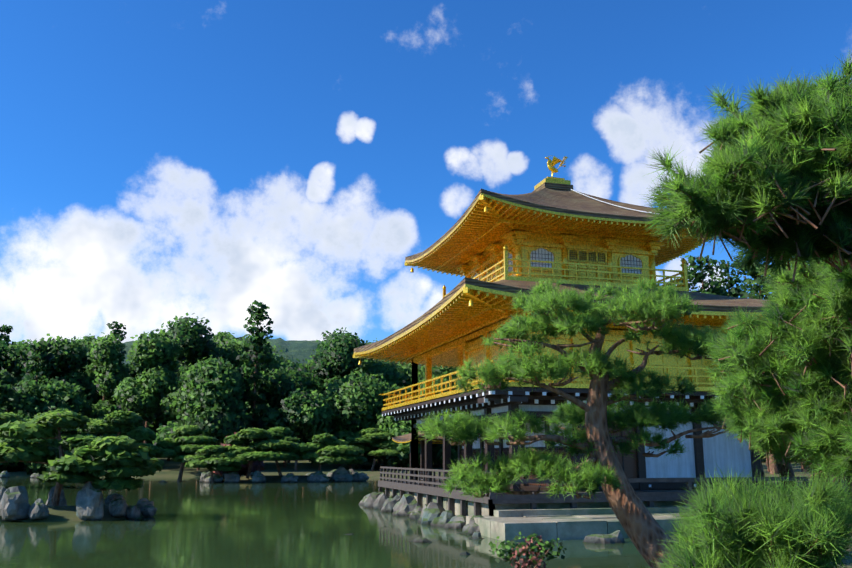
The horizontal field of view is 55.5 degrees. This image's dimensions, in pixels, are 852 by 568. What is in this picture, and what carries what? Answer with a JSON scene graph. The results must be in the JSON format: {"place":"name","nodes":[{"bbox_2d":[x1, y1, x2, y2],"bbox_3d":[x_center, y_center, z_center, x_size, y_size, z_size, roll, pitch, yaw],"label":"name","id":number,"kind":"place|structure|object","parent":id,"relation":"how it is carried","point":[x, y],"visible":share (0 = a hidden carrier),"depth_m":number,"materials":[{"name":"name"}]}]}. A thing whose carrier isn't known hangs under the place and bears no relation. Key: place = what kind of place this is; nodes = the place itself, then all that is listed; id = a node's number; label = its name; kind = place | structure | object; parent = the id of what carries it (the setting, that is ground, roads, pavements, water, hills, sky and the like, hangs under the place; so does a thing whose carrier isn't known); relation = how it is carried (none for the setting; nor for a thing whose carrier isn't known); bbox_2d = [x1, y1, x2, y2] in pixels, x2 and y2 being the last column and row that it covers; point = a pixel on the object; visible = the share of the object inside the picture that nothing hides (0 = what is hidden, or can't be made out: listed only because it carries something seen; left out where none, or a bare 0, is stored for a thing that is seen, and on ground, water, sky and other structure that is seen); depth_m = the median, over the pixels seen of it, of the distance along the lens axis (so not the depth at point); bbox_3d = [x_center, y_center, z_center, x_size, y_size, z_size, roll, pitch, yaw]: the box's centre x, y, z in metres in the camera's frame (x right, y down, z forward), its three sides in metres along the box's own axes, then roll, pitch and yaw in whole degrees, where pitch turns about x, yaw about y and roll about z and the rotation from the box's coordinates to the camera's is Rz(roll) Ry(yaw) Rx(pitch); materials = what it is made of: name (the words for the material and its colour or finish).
{"place":"outdoors","nodes":[
{"label":"outdoors","id":0,"kind":"place"},
{"bbox_2d":[0,328,452,463],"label":"trees","id":1,"kind":"object","parent":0,"point":[216,419],"depth_m":89.92,"materials":[{"name":"green plant"}]},
{"bbox_2d":[213,432,264,475],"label":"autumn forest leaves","id":2,"kind":"object","parent":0,"point":[258,465],"visible":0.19,"depth_m":68.58,"materials":[{"name":"brown plant"}]},
{"bbox_2d":[0,477,678,567],"bbox_3d":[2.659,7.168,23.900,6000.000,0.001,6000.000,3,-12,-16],"label":"pond water","id":3,"kind":"structure","parent":0,"point":[193,522],"depth_m":21.00,"materials":[{"name":"green liquid"}]},
{"bbox_2d":[466,506,693,540],"bbox_3d":[6.789,7.049,22.569,10.968,1.480,2.926,3,-12,-16],"label":"landing stone","id":4,"kind":"object","parent":3,"relation":"in","point":[560,524],"visible":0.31,"depth_m":20.76,"materials":[{"name":"grey stone"}]},
{"bbox_2d":[0,441,851,567],"bbox_3d":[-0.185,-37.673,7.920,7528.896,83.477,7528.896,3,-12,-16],"label":"ground","id":5,"kind":"structure","parent":0,"point":[171,468],"depth_m":81.72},
{"bbox_2d":[120,337,373,365],"bbox_3d":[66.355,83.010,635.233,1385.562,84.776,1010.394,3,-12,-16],"label":"hill forest","id":6,"kind":"object","parent":5,"relation":"on","point":[299,350],"depth_m":559.54,"materials":[{"name":"green plant"}]},
{"bbox_2d":[0,467,726,554],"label":"garden rocks","id":7,"kind":"object","parent":5,"relation":"on","point":[91,502],"visible":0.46,"depth_m":26.36,"materials":[{"name":"grey stone"}]},
{"bbox_2d":[0,300,791,474],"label":"forest","id":8,"kind":"object","parent":5,"relation":"on","point":[325,391],"depth_m":90.32,"materials":[{"name":"green plant"}]},
{"bbox_2d":[0,350,851,505],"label":"pine trees","id":9,"kind":"object","parent":5,"relation":"on","point":[96,453],"depth_m":62.20,"materials":[{"name":"green plant"}]},
{"bbox_2d":[505,544,549,567],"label":"shrub branches","id":10,"kind":"object","parent":5,"relation":"on","point":[526,559],"visible":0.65,"depth_m":11.33,"materials":[{"name":"brown wood"}]},
{"bbox_2d":[489,531,566,564],"bbox_3d":[1.449,3.740,11.419,1.094,0.466,0.672,-4,-13,19],"label":"shrub","id":11,"kind":"object","parent":10,"relation":"attached to","point":[501,553],"visible":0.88,"depth_m":11.32,"materials":[{"name":"green plant"}]},
{"bbox_2d":[509,535,548,567],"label":"flowers","id":12,"kind":"object","parent":5,"relation":"on","point":[529,561],"visible":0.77,"depth_m":11.28,"materials":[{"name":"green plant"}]},
{"bbox_2d":[415,274,740,567],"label":"pine","id":13,"kind":"object","parent":5,"relation":"on","point":[641,526],"visible":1,"depth_m":12.52,"materials":[{"name":"green plant"}]},
{"bbox_2d":[353,155,808,516],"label":"golden pavilion","id":14,"kind":"structure","parent":5,"relation":"on","point":[497,250],"depth_m":27.81,"materials":[{"name":"gold metal"}]},
{"bbox_2d":[461,420,636,487],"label":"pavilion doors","id":15,"kind":"structure","parent":14,"relation":"in","point":[630,466],"depth_m":25.41,"materials":[{"name":"brown wood"}]},
{"bbox_2d":[667,251,814,473],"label":"broadleaf trees","id":16,"kind":"object","parent":5,"relation":"on","point":[737,290],"depth_m":59.45,"materials":[{"name":"green plant"}]},
{"bbox_2d":[639,50,851,489],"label":"pine","id":17,"kind":"object","parent":5,"relation":"on","point":[773,185],"visible":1,"depth_m":5.16,"materials":[{"name":"green plant"}]},
{"bbox_2d":[645,459,851,567],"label":"pine shrub","id":18,"kind":"object","parent":5,"relation":"on","point":[733,525],"visible":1,"depth_m":2.99,"materials":[{"name":"green plant"}]},
{"bbox_2d":[0,0,851,343],"label":"sky","id":19,"kind":"structure","parent":0,"point":[161,161],"materials":[{"name":"blue"}]}
]}

